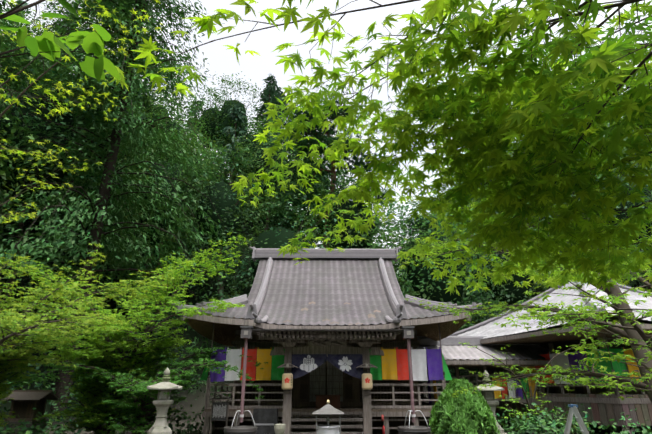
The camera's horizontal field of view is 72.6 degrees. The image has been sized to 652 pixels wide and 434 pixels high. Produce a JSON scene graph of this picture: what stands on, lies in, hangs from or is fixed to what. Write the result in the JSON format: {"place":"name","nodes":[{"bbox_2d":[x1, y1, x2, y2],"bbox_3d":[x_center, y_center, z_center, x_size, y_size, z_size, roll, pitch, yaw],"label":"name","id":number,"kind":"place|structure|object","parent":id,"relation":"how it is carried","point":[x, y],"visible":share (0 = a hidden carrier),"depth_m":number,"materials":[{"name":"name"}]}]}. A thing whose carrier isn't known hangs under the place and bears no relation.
{"place":"outdoors","nodes":[
{"label":"outdoors","id":0,"kind":"place"},
{"bbox_2d":[0,0,162,222],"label":"leaves","id":1,"kind":"object","parent":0,"point":[39,25],"depth_m":3.72,"materials":[{"name":"green plant"}]},
{"bbox_2d":[253,408,277,433],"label":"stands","id":2,"kind":"object","parent":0,"point":[265,420],"visible":0.78,"depth_m":13.92,"materials":[{"name":"metal"}]},
{"bbox_2d":[274,424,285,433],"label":"stone post","id":3,"kind":"object","parent":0,"point":[279,428],"visible":1,"depth_m":11.92,"materials":[{"name":"grey stone"}]},
{"bbox_2d":[0,36,651,304],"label":"background trees","id":4,"kind":"object","parent":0,"point":[284,236],"visible":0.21,"depth_m":30.80,"materials":[{"name":"green plant"}]},
{"bbox_2d":[0,96,651,433],"bbox_3d":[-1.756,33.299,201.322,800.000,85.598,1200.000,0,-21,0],"label":"shrubs","id":5,"kind":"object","parent":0,"point":[198,404],"depth_m":29.67,"materials":[{"name":"green plant"}]},
{"bbox_2d":[0,390,58,433],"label":"shrine","id":6,"kind":"object","parent":5,"relation":"on","point":[25,404],"visible":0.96,"depth_m":14.78,"materials":[{"name":"brown wood"}]},
{"bbox_2d":[0,0,120,81],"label":"leaves","id":7,"kind":"object","parent":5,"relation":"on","point":[89,42],"depth_m":1.58,"materials":[{"name":"green plant"}]},
{"bbox_2d":[0,243,173,426],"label":"maple leaves","id":8,"kind":"object","parent":5,"relation":"on","point":[28,351],"visible":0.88,"depth_m":11.93,"materials":[{"name":"green plant"}]},
{"bbox_2d":[0,0,232,416],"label":"cypress trunks","id":9,"kind":"object","parent":5,"relation":"on","point":[103,191],"visible":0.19,"depth_m":24.68,"materials":[{"name":"brown plant"}]},
{"bbox_2d":[0,0,246,358],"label":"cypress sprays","id":10,"kind":"object","parent":9,"relation":"attached to","point":[121,16],"visible":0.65,"depth_m":25.21,"materials":[{"name":"green plant"}]},
{"bbox_2d":[0,232,251,433],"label":"maple leaves","id":11,"kind":"object","parent":5,"relation":"on","point":[97,360],"visible":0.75,"depth_m":15.15,"materials":[{"name":"green plant"}]},
{"bbox_2d":[5,346,267,433],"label":"maple leaves","id":12,"kind":"object","parent":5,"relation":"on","point":[124,405],"visible":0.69,"depth_m":13.80,"materials":[{"name":"green plant"}]},
{"bbox_2d":[147,367,181,433],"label":"stone lantern","id":13,"kind":"object","parent":5,"relation":"on","point":[162,403],"visible":1,"depth_m":11.68,"materials":[{"name":"grey stone"}]},
{"bbox_2d":[209,394,231,433],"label":"notice board","id":14,"kind":"object","parent":5,"relation":"on","point":[219,410],"visible":1,"depth_m":14.71,"materials":[{"name":"wood"}]},
{"bbox_2d":[224,410,257,433],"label":"water barrel","id":15,"kind":"object","parent":5,"relation":"on","point":[240,430],"visible":1,"depth_m":12.19,"materials":[{"name":"metal"}]},
{"bbox_2d":[202,322,445,433],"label":"temple hall","id":16,"kind":"structure","parent":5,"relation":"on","point":[302,400],"depth_m":15.49,"materials":[{"name":"brown wood"}]},
{"bbox_2d":[200,347,451,403],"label":"temple banners","id":17,"kind":"object","parent":16,"relation":"hanging from","point":[429,370],"visible":0.85,"depth_m":15.64,"materials":[{"name":"multicoloured fabric"}]},
{"bbox_2d":[181,312,471,345],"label":"roof eaves","id":18,"kind":"object","parent":16,"relation":"attached to","point":[226,327],"visible":0.35,"depth_m":15.53,"materials":[{"name":"wood"}]},
{"bbox_2d":[239,326,415,421],"bbox_3d":[0.045,4.571,13.029,5.240,2.642,0.340,0,-21,0],"label":"rain gutter","id":19,"kind":"object","parent":18,"relation":"attached to","point":[406,331],"visible":1,"depth_m":13.28,"materials":[{"name":"metal"}]},
{"bbox_2d":[291,354,362,378],"bbox_3d":[0.037,4.689,13.907,2.240,0.750,0.080,0,-21,0],"label":"temple curtain","id":20,"kind":"object","parent":16,"relation":"attached to","point":[305,364],"visible":0.98,"depth_m":13.96,"materials":[{"name":"blue fabric"}]},
{"bbox_2d":[282,369,372,390],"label":"lanterns","id":21,"kind":"object","parent":16,"relation":"attached to","point":[287,381],"visible":1,"depth_m":13.58,"materials":[{"name":"beige paper"}]},
{"bbox_2d":[198,258,460,325],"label":"temple roof tiles","id":22,"kind":"object","parent":16,"relation":"on","point":[331,292],"visible":0.6,"depth_m":18.37,"materials":[{"name":"grey tile"}]},
{"bbox_2d":[171,247,481,323],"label":"roof ridges","id":23,"kind":"object","parent":22,"relation":"on","point":[270,254],"visible":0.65,"depth_m":19.14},
{"bbox_2d":[381,415,384,433],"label":"extinguisher","id":24,"kind":"object","parent":16,"relation":"on","point":[383,427],"visible":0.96,"depth_m":14.77,"materials":[{"name":"metal"}]},
{"bbox_2d":[0,368,651,433],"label":"shrub leaves","id":25,"kind":"object","parent":5,"relation":"on","point":[539,426],"visible":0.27,"depth_m":12.86,"materials":[{"name":"green plant"}]},
{"bbox_2d":[0,5,651,408],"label":"forest trunks","id":26,"kind":"object","parent":5,"relation":"on","point":[11,280],"depth_m":35.26,"materials":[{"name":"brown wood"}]},
{"bbox_2d":[1,37,651,277],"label":"forest leaves","id":27,"kind":"object","parent":26,"relation":"attached to","point":[445,189],"depth_m":65.47,"materials":[{"name":"green plant"}]},
{"bbox_2d":[4,0,651,302],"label":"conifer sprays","id":28,"kind":"object","parent":5,"relation":"on","point":[237,108],"visible":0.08,"depth_m":54.02,"materials":[{"name":"green plant"}]},
{"bbox_2d":[312,400,343,433],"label":"incense pavilion","id":29,"kind":"structure","parent":5,"relation":"on","point":[328,409],"depth_m":11.26,"materials":[{"name":"metal"}]},
{"bbox_2d":[317,418,339,433],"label":"incense burner","id":30,"kind":"object","parent":29,"relation":"on","point":[328,429],"visible":0.96,"depth_m":11.19,"materials":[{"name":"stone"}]},
{"bbox_2d":[272,80,472,290],"bbox_3d":[5.148,2.486,40.531,22.341,25.582,13.221,13,-25,-31],"label":"foliage","id":31,"kind":"object","parent":5,"relation":"on","point":[324,139],"depth_m":39.51,"materials":[{"name":"green plant"}]},
{"bbox_2d":[128,0,651,281],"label":"tree branches","id":32,"kind":"object","parent":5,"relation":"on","point":[621,4],"visible":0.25,"depth_m":2.03,"materials":[{"name":"brown plant"}]},
{"bbox_2d":[105,0,651,294],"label":"maple leaves","id":33,"kind":"object","parent":32,"relation":"attached to","point":[593,63],"visible":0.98,"depth_m":2.20,"materials":[{"name":"green plant"}]},
{"bbox_2d":[397,410,430,433],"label":"water barrel","id":34,"kind":"object","parent":5,"relation":"on","point":[404,429],"visible":0.96,"depth_m":12.23,"materials":[{"name":"metal"}]},
{"bbox_2d":[429,378,499,433],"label":"trimmed bush","id":35,"kind":"object","parent":5,"relation":"on","point":[464,408],"depth_m":10.76,"materials":[{"name":"green plant"}]},
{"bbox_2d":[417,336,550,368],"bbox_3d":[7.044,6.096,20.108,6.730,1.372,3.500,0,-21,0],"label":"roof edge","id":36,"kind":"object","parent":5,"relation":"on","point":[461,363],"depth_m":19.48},
{"bbox_2d":[419,366,549,432],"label":"building wall","id":37,"kind":"structure","parent":5,"relation":"on","point":[478,381],"depth_m":18.75,"materials":[{"name":"wood"}]},
{"bbox_2d":[416,345,555,359],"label":"lower roof","id":38,"kind":"structure","parent":37,"relation":"on","point":[465,352],"depth_m":19.35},
{"bbox_2d":[492,376,537,398],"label":"corridor flags","id":39,"kind":"object","parent":37,"relation":"attached to","point":[518,390],"visible":0.5,"depth_m":18.60},
{"bbox_2d":[474,370,506,433],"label":"stone lantern","id":40,"kind":"object","parent":5,"relation":"on","point":[488,394],"visible":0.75,"depth_m":12.60,"materials":[{"name":"grey stone"}]},
{"bbox_2d":[459,331,599,431],"bbox_3d":[6.607,5.425,14.231,4.918,3.548,2.520,0,-21,0],"label":"maple sapling","id":41,"kind":"object","parent":5,"relation":"on","point":[541,368],"depth_m":14.23,"materials":[{"name":"green plant"}]},
{"bbox_2d":[450,280,651,343],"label":"roof trim","id":42,"kind":"structure","parent":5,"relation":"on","point":[540,337],"depth_m":18.13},
{"bbox_2d":[468,334,651,433],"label":"hall","id":43,"kind":"structure","parent":5,"relation":"on","point":[604,409],"depth_m":16.91,"materials":[{"name":"wood"}]},
{"bbox_2d":[457,280,651,338],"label":"hall roof","id":44,"kind":"structure","parent":43,"relation":"on","point":[490,330],"depth_m":20.98,"materials":[{"name":"grey tile"}]},
{"bbox_2d":[520,347,641,383],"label":"hall banners","id":45,"kind":"object","parent":43,"relation":"attached to","point":[561,359],"visible":0.42,"depth_m":16.80,"materials":[{"name":"multicoloured fabric"}]},
{"bbox_2d":[564,404,588,433],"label":"step ladder","id":46,"kind":"object","parent":5,"relation":"on","point":[573,409],"visible":1,"depth_m":9.80,"materials":[{"name":"metal"}]},
{"bbox_2d":[0,0,651,264],"label":"sky","id":47,"kind":"structure","parent":0,"point":[222,61],"materials":[{"name":"white"}]},
{"bbox_2d":[398,200,651,402],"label":"maple","id":48,"kind":"object","parent":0,"point":[618,357],"depth_m":5.65,"materials":[{"name":"green plant"}]}
]}

